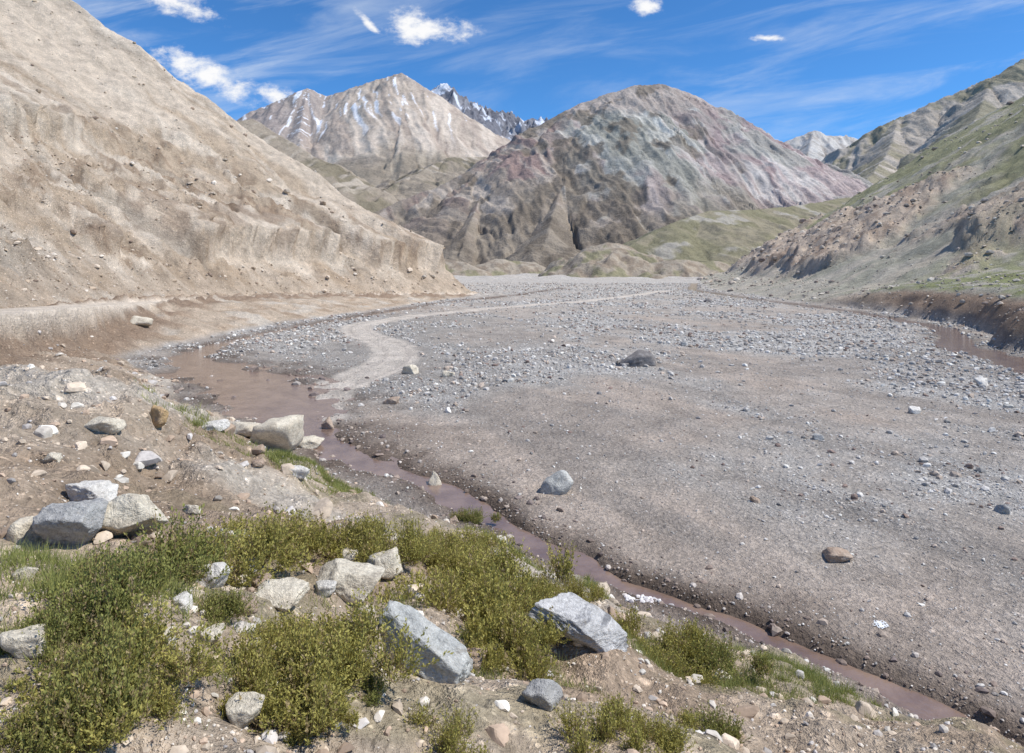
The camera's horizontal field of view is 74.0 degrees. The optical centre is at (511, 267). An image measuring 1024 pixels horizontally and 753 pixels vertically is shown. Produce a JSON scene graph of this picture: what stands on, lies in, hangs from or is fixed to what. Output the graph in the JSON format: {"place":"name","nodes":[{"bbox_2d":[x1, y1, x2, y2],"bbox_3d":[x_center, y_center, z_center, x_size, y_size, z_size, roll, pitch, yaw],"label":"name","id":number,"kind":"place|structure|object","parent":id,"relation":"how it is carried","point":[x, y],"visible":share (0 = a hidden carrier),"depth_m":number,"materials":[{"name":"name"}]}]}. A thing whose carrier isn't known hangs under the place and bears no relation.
{"place":"outdoors","nodes":[
{"label":"outdoors","id":0,"kind":"place"},
{"bbox_2d":[0,0,471,308],"bbox_3d":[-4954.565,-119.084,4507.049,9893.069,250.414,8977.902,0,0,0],"label":"scree hillside","id":1,"kind":"structure","parent":0,"point":[233,229],"depth_m":116.04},
{"bbox_2d":[0,0,463,307],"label":"hillside rocks","id":2,"kind":"object","parent":1,"relation":"on","point":[199,203],"visible":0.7,"depth_m":100.26,"materials":[{"name":"stone"}]},
{"bbox_2d":[0,290,671,422],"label":"dirt track","id":3,"kind":"structure","parent":0,"point":[390,355],"depth_m":45.41,"materials":[{"name":"soil"}]},
{"bbox_2d":[238,119,487,212],"bbox_3d":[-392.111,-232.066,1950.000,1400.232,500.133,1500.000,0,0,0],"label":"hill","id":4,"kind":"structure","parent":0,"point":[353,187],"depth_m":2084.66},
{"bbox_2d":[237,73,509,186],"bbox_3d":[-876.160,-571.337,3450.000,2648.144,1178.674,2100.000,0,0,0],"label":"snow streaked mountain","id":5,"kind":"structure","parent":0,"point":[376,132],"depth_m":3506.80,"materials":[{"name":"stone"}]},
{"bbox_2d":[0,377,902,729],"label":"grass","id":6,"kind":"structure","parent":0,"point":[22,555],"depth_m":6.83,"materials":[{"name":"green plant"}]},
{"bbox_2d":[430,83,547,140],"bbox_3d":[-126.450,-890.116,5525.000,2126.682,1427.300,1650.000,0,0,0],"label":"jagged peak","id":7,"kind":"structure","parent":0,"point":[509,125],"depth_m":5763.77,"materials":[{"name":"snow"}]},
{"bbox_2d":[0,289,1023,752],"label":"terrace ground","id":8,"kind":"structure","parent":0,"point":[110,339],"depth_m":7.46,"materials":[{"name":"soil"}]},
{"bbox_2d":[5,516,42,543],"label":"boulder","id":9,"kind":"object","parent":8,"relation":"on","point":[19,529],"visible":0.71,"depth_m":5.21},
{"bbox_2d":[0,624,48,659],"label":"boulder","id":10,"kind":"object","parent":8,"relation":"on","point":[28,640],"visible":0.85,"depth_m":3.32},
{"bbox_2d":[12,567,38,581],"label":"boulder","id":11,"kind":"object","parent":8,"relation":"on","point":[29,574],"visible":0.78,"depth_m":4.19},
{"bbox_2d":[0,688,86,752],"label":"shrub","id":12,"kind":"object","parent":8,"relation":"on","point":[12,740],"visible":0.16,"depth_m":2.90,"materials":[{"name":"green plant"}]},
{"bbox_2d":[0,595,94,663],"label":"shrub","id":13,"kind":"object","parent":8,"relation":"on","point":[58,621],"visible":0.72,"depth_m":3.45,"materials":[{"name":"green plant"}]},
{"bbox_2d":[0,673,101,752],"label":"shrub","id":14,"kind":"object","parent":8,"relation":"on","point":[36,744],"visible":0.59,"depth_m":2.84,"materials":[{"name":"green plant"}]},
{"bbox_2d":[41,452,62,462],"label":"boulder","id":15,"kind":"object","parent":8,"relation":"on","point":[53,456],"visible":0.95,"depth_m":7.96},
{"bbox_2d":[25,581,114,638],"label":"shrub","id":16,"kind":"object","parent":8,"relation":"on","point":[78,610],"visible":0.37,"depth_m":3.58,"materials":[{"name":"green plant"}]},
{"bbox_2d":[32,498,108,544],"bbox_3d":[-3.429,2.037,5.288,0.454,0.405,0.366,0,0,-13],"label":"boulder","id":17,"kind":"object","parent":8,"relation":"on","point":[73,522],"visible":0.95,"depth_m":5.20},
{"bbox_2d":[1,636,139,696],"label":"shrub","id":18,"kind":"object","parent":8,"relation":"on","point":[8,685],"visible":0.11,"depth_m":3.17,"materials":[{"name":"green plant"}]},
{"bbox_2d":[13,608,162,738],"bbox_3d":[-1.962,1.840,3.247,0.851,0.401,0.633,0,0,31],"label":"shrub","id":19,"kind":"object","parent":8,"relation":"on","point":[112,701],"visible":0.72,"depth_m":3.13,"materials":[{"name":"green plant"}]},
{"bbox_2d":[25,541,151,639],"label":"shrub","id":20,"kind":"object","parent":8,"relation":"on","point":[103,594],"visible":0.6,"depth_m":3.70,"materials":[{"name":"green plant"}]},
{"bbox_2d":[13,653,166,752],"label":"shrub","id":21,"kind":"object","parent":8,"relation":"on","point":[51,710],"visible":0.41,"depth_m":2.95,"materials":[{"name":"green plant"}]},
{"bbox_2d":[65,480,118,501],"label":"boulder","id":22,"kind":"object","parent":8,"relation":"on","point":[107,490],"visible":0.73,"depth_m":6.85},
{"bbox_2d":[84,416,126,433],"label":"boulder","id":23,"kind":"object","parent":8,"relation":"on","point":[108,425],"visible":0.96,"depth_m":9.28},
{"bbox_2d":[65,537,187,641],"bbox_3d":[-2.287,1.786,4.023,0.683,0.375,1.119,0,0,-37],"label":"shrub","id":24,"kind":"object","parent":8,"relation":"on","point":[152,574],"visible":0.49,"depth_m":3.95,"materials":[{"name":"green plant"}]},
{"bbox_2d":[40,544,214,588],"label":"shrub","id":25,"kind":"object","parent":8,"relation":"on","point":[195,572],"visible":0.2,"depth_m":4.30,"materials":[{"name":"green plant"}]},
{"bbox_2d":[0,590,261,752],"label":"shrub","id":26,"kind":"object","parent":8,"relation":"on","point":[98,738],"visible":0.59,"depth_m":3.31,"materials":[{"name":"green plant"}]},
{"bbox_2d":[94,493,167,538],"bbox_3d":[-3.158,2.075,5.581,0.537,0.450,0.509,0,0,7],"label":"boulder","id":27,"kind":"object","parent":8,"relation":"on","point":[124,513],"visible":0.66,"depth_m":5.48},
{"bbox_2d":[130,316,152,326],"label":"boulder","id":28,"kind":"object","parent":8,"relation":"on","point":[142,321],"visible":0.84,"depth_m":54.80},
{"bbox_2d":[73,503,240,589],"bbox_3d":[-2.667,2.132,5.082,1.215,0.599,0.961,0,0,-39],"label":"shrub","id":29,"kind":"object","parent":8,"relation":"on","point":[177,545],"visible":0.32,"depth_m":5.23,"materials":[{"name":"green plant"}]},
{"bbox_2d":[150,405,168,427],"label":"boulder","id":30,"kind":"object","parent":8,"relation":"on","point":[159,415],"visible":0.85,"depth_m":10.68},
{"bbox_2d":[173,591,192,609],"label":"boulder","id":31,"kind":"object","parent":8,"relation":"on","point":[183,601],"visible":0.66,"depth_m":4.08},
{"bbox_2d":[139,639,230,729],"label":"shrub","id":32,"kind":"object","parent":8,"relation":"on","point":[163,703],"visible":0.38,"depth_m":3.25,"materials":[{"name":"green plant"}]},
{"bbox_2d":[195,562,229,588],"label":"boulder","id":33,"kind":"object","parent":8,"relation":"on","point":[217,568],"visible":0.47,"depth_m":5.08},
{"bbox_2d":[199,623,225,644],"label":"boulder","id":34,"kind":"object","parent":8,"relation":"on","point":[214,631],"visible":0.66,"depth_m":3.89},
{"bbox_2d":[202,419,229,431],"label":"boulder","id":35,"kind":"object","parent":8,"relation":"on","point":[222,424],"visible":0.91,"depth_m":12.19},
{"bbox_2d":[189,584,264,629],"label":"shrub","id":36,"kind":"object","parent":8,"relation":"on","point":[234,604],"visible":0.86,"depth_m":4.14,"materials":[{"name":"green plant"}]},
{"bbox_2d":[153,501,312,587],"bbox_3d":[-2.456,2.329,5.765,1.232,0.520,1.254,0,0,0],"label":"shrub","id":37,"kind":"object","parent":8,"relation":"on","point":[260,549],"visible":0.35,"depth_m":5.73,"materials":[{"name":"green plant"}]},
{"bbox_2d":[225,692,264,727],"bbox_3d":[-1.380,2.283,3.477,0.232,0.164,0.173,0,0,13],"label":"boulder","id":38,"kind":"object","parent":8,"relation":"on","point":[244,712],"visible":0.95,"depth_m":3.44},
{"bbox_2d":[232,421,260,436],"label":"boulder","id":39,"kind":"object","parent":8,"relation":"on","point":[245,428],"visible":0.44,"depth_m":22.40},
{"bbox_2d":[241,596,258,615],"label":"boulder","id":40,"kind":"object","parent":8,"relation":"on","point":[254,606],"visible":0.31,"depth_m":4.62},
{"bbox_2d":[215,641,285,728],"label":"shrub","id":41,"kind":"object","parent":8,"relation":"on","point":[250,688],"visible":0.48,"depth_m":3.64,"materials":[{"name":"green plant"}]},
{"bbox_2d":[177,509,327,581],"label":"shrub","id":42,"kind":"object","parent":8,"relation":"on","point":[294,558],"visible":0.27,"depth_m":6.17,"materials":[{"name":"green plant"}]},
{"bbox_2d":[222,616,307,685],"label":"shrub","id":43,"kind":"object","parent":8,"relation":"on","point":[270,637],"visible":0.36,"depth_m":4.02,"materials":[{"name":"green plant"}]},
{"bbox_2d":[250,415,303,451],"bbox_3d":[-7.603,5.519,21.975,1.483,1.388,1.384,0,0,3],"label":"boulder","id":44,"kind":"object","parent":8,"relation":"on","point":[284,432],"visible":0.88,"depth_m":21.65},
{"bbox_2d":[206,614,352,709],"bbox_3d":[-1.430,2.191,3.890,0.756,0.367,0.821,0,0,33],"label":"shrub","id":45,"kind":"object","parent":8,"relation":"on","point":[243,644],"visible":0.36,"depth_m":3.85,"materials":[{"name":"green plant"}]},
{"bbox_2d":[255,577,309,611],"bbox_3d":[-1.795,2.549,5.278,0.378,0.172,0.364,0,0,-5],"label":"boulder","id":46,"kind":"object","parent":8,"relation":"on","point":[292,591],"visible":0.89,"depth_m":5.23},
{"bbox_2d":[289,465,309,478],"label":"boulder","id":47,"kind":"object","parent":8,"relation":"on","point":[300,472],"visible":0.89,"depth_m":11.34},
{"bbox_2d":[266,501,342,562],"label":"shrub","id":48,"kind":"object","parent":8,"relation":"on","point":[292,511],"visible":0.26,"depth_m":7.76,"materials":[{"name":"green plant"}]},
{"bbox_2d":[279,514,335,555],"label":"shrub","id":49,"kind":"object","parent":8,"relation":"on","point":[315,545],"visible":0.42,"depth_m":7.60,"materials":[{"name":"green plant"}]},
{"bbox_2d":[248,622,368,740],"bbox_3d":[-1.177,2.229,3.801,0.706,0.287,0.902,0,0,5],"label":"shrub","id":50,"kind":"object","parent":8,"relation":"on","point":[318,694],"visible":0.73,"depth_m":3.59,"materials":[{"name":"green plant"}]},
{"bbox_2d":[266,614,362,652],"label":"shrub","id":51,"kind":"object","parent":8,"relation":"on","point":[329,628],"visible":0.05,"depth_m":4.27,"materials":[{"name":"green plant"}]},
{"bbox_2d":[280,682,360,747],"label":"shrub","id":52,"kind":"object","parent":8,"relation":"on","point":[349,717],"visible":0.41,"depth_m":3.56,"materials":[{"name":"green plant"}]},
{"bbox_2d":[268,601,377,687],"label":"shrub","id":53,"kind":"object","parent":8,"relation":"on","point":[287,618],"visible":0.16,"depth_m":4.18,"materials":[{"name":"green plant"}]},
{"bbox_2d":[315,580,336,597],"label":"boulder","id":54,"kind":"object","parent":8,"relation":"on","point":[324,587],"visible":0.95,"depth_m":6.07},
{"bbox_2d":[276,603,386,699],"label":"shrub","id":55,"kind":"object","parent":8,"relation":"on","point":[359,659],"visible":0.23,"depth_m":3.96,"materials":[{"name":"green plant"}]},
{"bbox_2d":[317,558,384,605],"bbox_3d":[-1.530,2.951,6.366,0.657,0.345,0.562,0,0,3],"label":"boulder","id":56,"kind":"object","parent":8,"relation":"on","point":[348,576],"visible":0.74,"depth_m":6.21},
{"bbox_2d":[326,518,388,559],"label":"shrub","id":57,"kind":"object","parent":8,"relation":"on","point":[353,529],"visible":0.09,"depth_m":7.88,"materials":[{"name":"green plant"}]},
{"bbox_2d":[272,587,453,745],"bbox_3d":[-1.034,2.265,4.077,1.064,0.385,1.051,0,0,-41],"label":"shrub","id":58,"kind":"object","parent":8,"relation":"on","point":[363,621],"visible":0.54,"depth_m":4.04,"materials":[{"name":"green plant"}]},
{"bbox_2d":[351,662,392,706],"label":"shrub","id":59,"kind":"object","parent":8,"relation":"on","point":[367,684],"visible":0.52,"depth_m":4.03,"materials":[{"name":"green plant"}]},
{"bbox_2d":[321,505,443,562],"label":"shrub","id":60,"kind":"object","parent":8,"relation":"on","point":[375,529],"visible":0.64,"depth_m":7.75,"materials":[{"name":"green plant"}]},
{"bbox_2d":[320,527,447,566],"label":"shrub","id":61,"kind":"object","parent":8,"relation":"on","point":[412,555],"visible":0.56,"depth_m":7.54,"materials":[{"name":"green plant"}]},
{"bbox_2d":[367,546,402,579],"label":"boulder","id":62,"kind":"object","parent":8,"relation":"on","point":[388,561],"visible":0.65,"depth_m":7.15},
{"bbox_2d":[377,600,472,683],"bbox_3d":[-0.566,2.536,4.579,0.602,0.561,0.361,0,0,13],"label":"boulder","id":63,"kind":"object","parent":8,"relation":"on","point":[456,667],"visible":0.69,"depth_m":4.46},
{"bbox_2d":[417,534,472,578],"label":"shrub","id":64,"kind":"object","parent":8,"relation":"on","point":[432,561],"visible":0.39,"depth_m":8.08,"materials":[{"name":"green plant"}]},
{"bbox_2d":[401,698,492,752],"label":"shrub","id":65,"kind":"object","parent":8,"relation":"on","point":[447,739],"visible":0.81,"depth_m":3.83,"materials":[{"name":"green plant"}]},
{"bbox_2d":[403,523,491,564],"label":"shrub","id":66,"kind":"object","parent":8,"relation":"on","point":[455,541],"visible":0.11,"depth_m":9.34,"materials":[{"name":"green plant"}]},
{"bbox_2d":[369,560,530,647],"bbox_3d":[-0.626,3.171,6.743,1.376,0.632,1.355,0,0,31],"label":"shrub","id":67,"kind":"object","parent":8,"relation":"on","point":[437,597],"visible":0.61,"depth_m":6.62,"materials":[{"name":"green plant"}]},
{"bbox_2d":[420,540,492,575],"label":"shrub","id":68,"kind":"object","parent":8,"relation":"on","point":[448,559],"visible":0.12,"depth_m":8.17,"materials":[{"name":"green plant"}]},
{"bbox_2d":[0,381,920,752],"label":"broken rocks","id":69,"kind":"object","parent":8,"relation":"on","point":[496,733],"visible":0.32,"depth_m":7.79,"materials":[{"name":"stone"}]},
{"bbox_2d":[447,528,492,551],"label":"shrub","id":70,"kind":"object","parent":8,"relation":"on","point":[463,538],"visible":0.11,"depth_m":11.29,"materials":[{"name":"green plant"}]},
{"bbox_2d":[428,567,514,608],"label":"shrub","id":71,"kind":"object","parent":8,"relation":"on","point":[461,582],"visible":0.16,"depth_m":7.43,"materials":[{"name":"green plant"}]},
{"bbox_2d":[467,648,486,670],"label":"boulder","id":72,"kind":"object","parent":8,"relation":"on","point":[478,660],"visible":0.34,"depth_m":5.91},
{"bbox_2d":[453,541,501,602],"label":"shrub","id":73,"kind":"object","parent":8,"relation":"on","point":[472,551],"visible":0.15,"depth_m":8.02,"materials":[{"name":"green plant"}]},
{"bbox_2d":[454,525,510,561],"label":"shrub","id":74,"kind":"object","parent":8,"relation":"on","point":[494,540],"visible":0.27,"depth_m":11.59,"materials":[{"name":"green plant"}]},
{"bbox_2d":[428,530,553,606],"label":"shrub","id":75,"kind":"object","parent":8,"relation":"on","point":[508,560],"visible":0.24,"depth_m":7.88,"materials":[{"name":"green plant"}]},
{"bbox_2d":[465,599,564,681],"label":"shrub","id":76,"kind":"object","parent":8,"relation":"on","point":[525,649],"visible":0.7,"depth_m":6.03,"materials":[{"name":"green plant"}]},
{"bbox_2d":[459,586,570,676],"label":"shrub","id":77,"kind":"object","parent":8,"relation":"on","point":[556,635],"visible":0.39,"depth_m":6.35,"materials":[{"name":"green plant"}]},
{"bbox_2d":[458,537,580,622],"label":"shrub","id":78,"kind":"object","parent":8,"relation":"on","point":[567,567],"visible":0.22,"depth_m":8.11,"materials":[{"name":"green plant"}]},
{"bbox_2d":[510,571,555,600],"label":"shrub","id":79,"kind":"object","parent":8,"relation":"on","point":[536,586],"visible":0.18,"depth_m":7.71,"materials":[{"name":"green plant"}]},
{"bbox_2d":[523,572,557,602],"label":"shrub","id":80,"kind":"object","parent":8,"relation":"on","point":[544,591],"visible":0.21,"depth_m":7.71,"materials":[{"name":"green plant"}]},
{"bbox_2d":[522,678,562,711],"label":"boulder","id":81,"kind":"object","parent":8,"relation":"on","point":[546,694],"visible":0.95,"depth_m":4.46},
{"bbox_2d":[514,569,572,595],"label":"shrub","id":82,"kind":"object","parent":8,"relation":"on","point":[559,590],"visible":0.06,"depth_m":9.16,"materials":[{"name":"green plant"}]},
{"bbox_2d":[115,358,1023,745],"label":"stream stones","id":83,"kind":"object","parent":8,"relation":"on","point":[775,630],"visible":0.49,"depth_m":13.54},
{"bbox_2d":[528,592,628,652],"bbox_3d":[0.662,3.525,6.719,0.975,0.495,0.567,0,0,12],"label":"boulder","id":84,"kind":"object","parent":8,"relation":"on","point":[596,628],"visible":0.91,"depth_m":6.59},
{"bbox_2d":[550,573,610,602],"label":"shrub","id":85,"kind":"object","parent":8,"relation":"on","point":[597,593],"visible":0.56,"depth_m":9.72,"materials":[{"name":"green plant"}]},
{"bbox_2d":[544,691,656,752],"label":"shrub","id":86,"kind":"object","parent":8,"relation":"on","point":[607,715],"visible":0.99,"depth_m":4.09,"materials":[{"name":"green plant"}]},
{"bbox_2d":[572,704,700,752],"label":"shrub","id":87,"kind":"object","parent":8,"relation":"on","point":[688,721],"visible":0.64,"depth_m":4.30,"materials":[{"name":"green plant"}]},
{"bbox_2d":[611,706,695,752],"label":"shrub","id":88,"kind":"object","parent":8,"relation":"on","point":[645,729],"visible":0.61,"depth_m":4.23,"materials":[{"name":"green plant"}]},
{"bbox_2d":[614,611,715,667],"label":"shrub","id":89,"kind":"object","parent":8,"relation":"on","point":[686,626],"visible":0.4,"depth_m":7.72,"materials":[{"name":"green plant"}]},
{"bbox_2d":[610,600,720,687],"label":"shrub","id":90,"kind":"object","parent":8,"relation":"on","point":[673,662],"visible":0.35,"depth_m":7.19,"materials":[{"name":"green plant"}]},
{"bbox_2d":[625,614,715,670],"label":"shrub","id":91,"kind":"object","parent":8,"relation":"on","point":[702,657],"visible":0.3,"depth_m":7.59,"materials":[{"name":"green plant"}]},
{"bbox_2d":[652,637,749,689],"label":"shrub","id":92,"kind":"object","parent":8,"relation":"on","point":[717,664],"visible":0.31,"depth_m":7.33,"materials":[{"name":"green plant"}]},
{"bbox_2d":[677,696,752,743],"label":"shrub","id":93,"kind":"object","parent":8,"relation":"on","point":[720,727],"visible":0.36,"depth_m":5.54,"materials":[{"name":"green plant"}]},
{"bbox_2d":[683,629,776,679],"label":"shrub","id":94,"kind":"object","parent":8,"relation":"on","point":[757,662],"visible":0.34,"depth_m":7.59,"materials":[{"name":"green plant"}]},
{"bbox_2d":[72,0,1023,141],"label":"sky","id":95,"kind":"structure","parent":0,"point":[791,69],"materials":[{"name":"blue"}]},
{"bbox_2d":[118,273,1023,746],"bbox_3d":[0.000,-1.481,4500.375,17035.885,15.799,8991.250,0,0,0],"label":"riverbed","id":96,"kind":"structure","parent":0,"point":[794,549],"depth_m":21.16,"materials":[{"name":"gravel"}]},
{"bbox_2d":[297,435,324,448],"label":"boulder","id":97,"kind":"object","parent":96,"relation":"on","point":[311,441],"visible":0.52,"depth_m":23.09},
{"bbox_2d":[449,505,501,523],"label":"shrub","id":98,"kind":"object","parent":96,"relation":"on","point":[475,518],"visible":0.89,"depth_m":16.14,"materials":[{"name":"green plant"}]},
{"bbox_2d":[540,470,572,494],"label":"boulder","id":99,"kind":"object","parent":96,"relation":"on","point":[559,482],"visible":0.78,"depth_m":17.92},
{"bbox_2d":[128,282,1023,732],"bbox_3d":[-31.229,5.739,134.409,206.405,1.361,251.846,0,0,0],"label":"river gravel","id":100,"kind":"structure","parent":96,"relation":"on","point":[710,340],"depth_m":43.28,"materials":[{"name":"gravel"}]},
{"bbox_2d":[617,349,655,366],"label":"boulder","id":101,"kind":"object","parent":96,"relation":"on","point":[639,358],"visible":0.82,"depth_m":40.60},
{"bbox_2d":[624,594,673,605],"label":"white rubble","id":102,"kind":"object","parent":96,"relation":"on","point":[642,599],"visible":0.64,"depth_m":12.27,"materials":[{"name":"stone"}]},
{"bbox_2d":[822,547,852,562],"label":"boulder","id":103,"kind":"object","parent":96,"relation":"on","point":[835,555],"visible":1,"depth_m":13.94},
{"bbox_2d":[154,288,1007,738],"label":"stream","id":104,"kind":"structure","parent":0,"point":[260,396],"depth_m":21.79,"materials":[{"name":"liquid"}]},
{"bbox_2d":[445,242,730,278],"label":"foothill","id":105,"kind":"structure","parent":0,"point":[607,259],"depth_m":376.96,"materials":[{"name":"soil"}]},
{"bbox_2d":[373,84,872,267],"bbox_3d":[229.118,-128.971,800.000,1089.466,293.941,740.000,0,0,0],"label":"mountain","id":106,"kind":"structure","parent":0,"point":[630,163],"depth_m":782.74,"materials":[{"name":"stone"}]},
{"bbox_2d":[623,196,852,263],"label":"foothill","id":107,"kind":"structure","parent":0,"point":[730,236],"depth_m":447.39,"materials":[{"name":"plant"}]},
{"bbox_2d":[786,131,857,160],"bbox_3d":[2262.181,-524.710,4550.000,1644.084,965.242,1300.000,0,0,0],"label":"distant mountain","id":108,"kind":"structure","parent":0,"point":[819,145],"depth_m":4844.37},
{"bbox_2d":[688,283,1023,373],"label":"stream","id":109,"kind":"structure","parent":0,"point":[951,339],"depth_m":54.88,"materials":[{"name":"liquid"}]},
{"bbox_2d":[701,96,1023,342],"bbox_3d":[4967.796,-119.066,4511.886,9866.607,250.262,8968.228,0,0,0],"label":"rocky hillside","id":110,"kind":"structure","parent":0,"point":[939,250],"depth_m":146.85,"materials":[{"name":"stone"}]},
{"bbox_2d":[697,95,1023,335],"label":"hillside rocks","id":111,"kind":"object","parent":110,"relation":"on","point":[868,209],"visible":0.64,"depth_m":158.51,"materials":[{"name":"stone"}]},
{"bbox_2d":[821,59,1023,183],"bbox_3d":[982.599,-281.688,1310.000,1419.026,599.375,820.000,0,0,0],"label":"mountain ridge","id":112,"kind":"structure","parent":0,"point":[876,155],"depth_m":1485.62,"materials":[{"name":"stone"}]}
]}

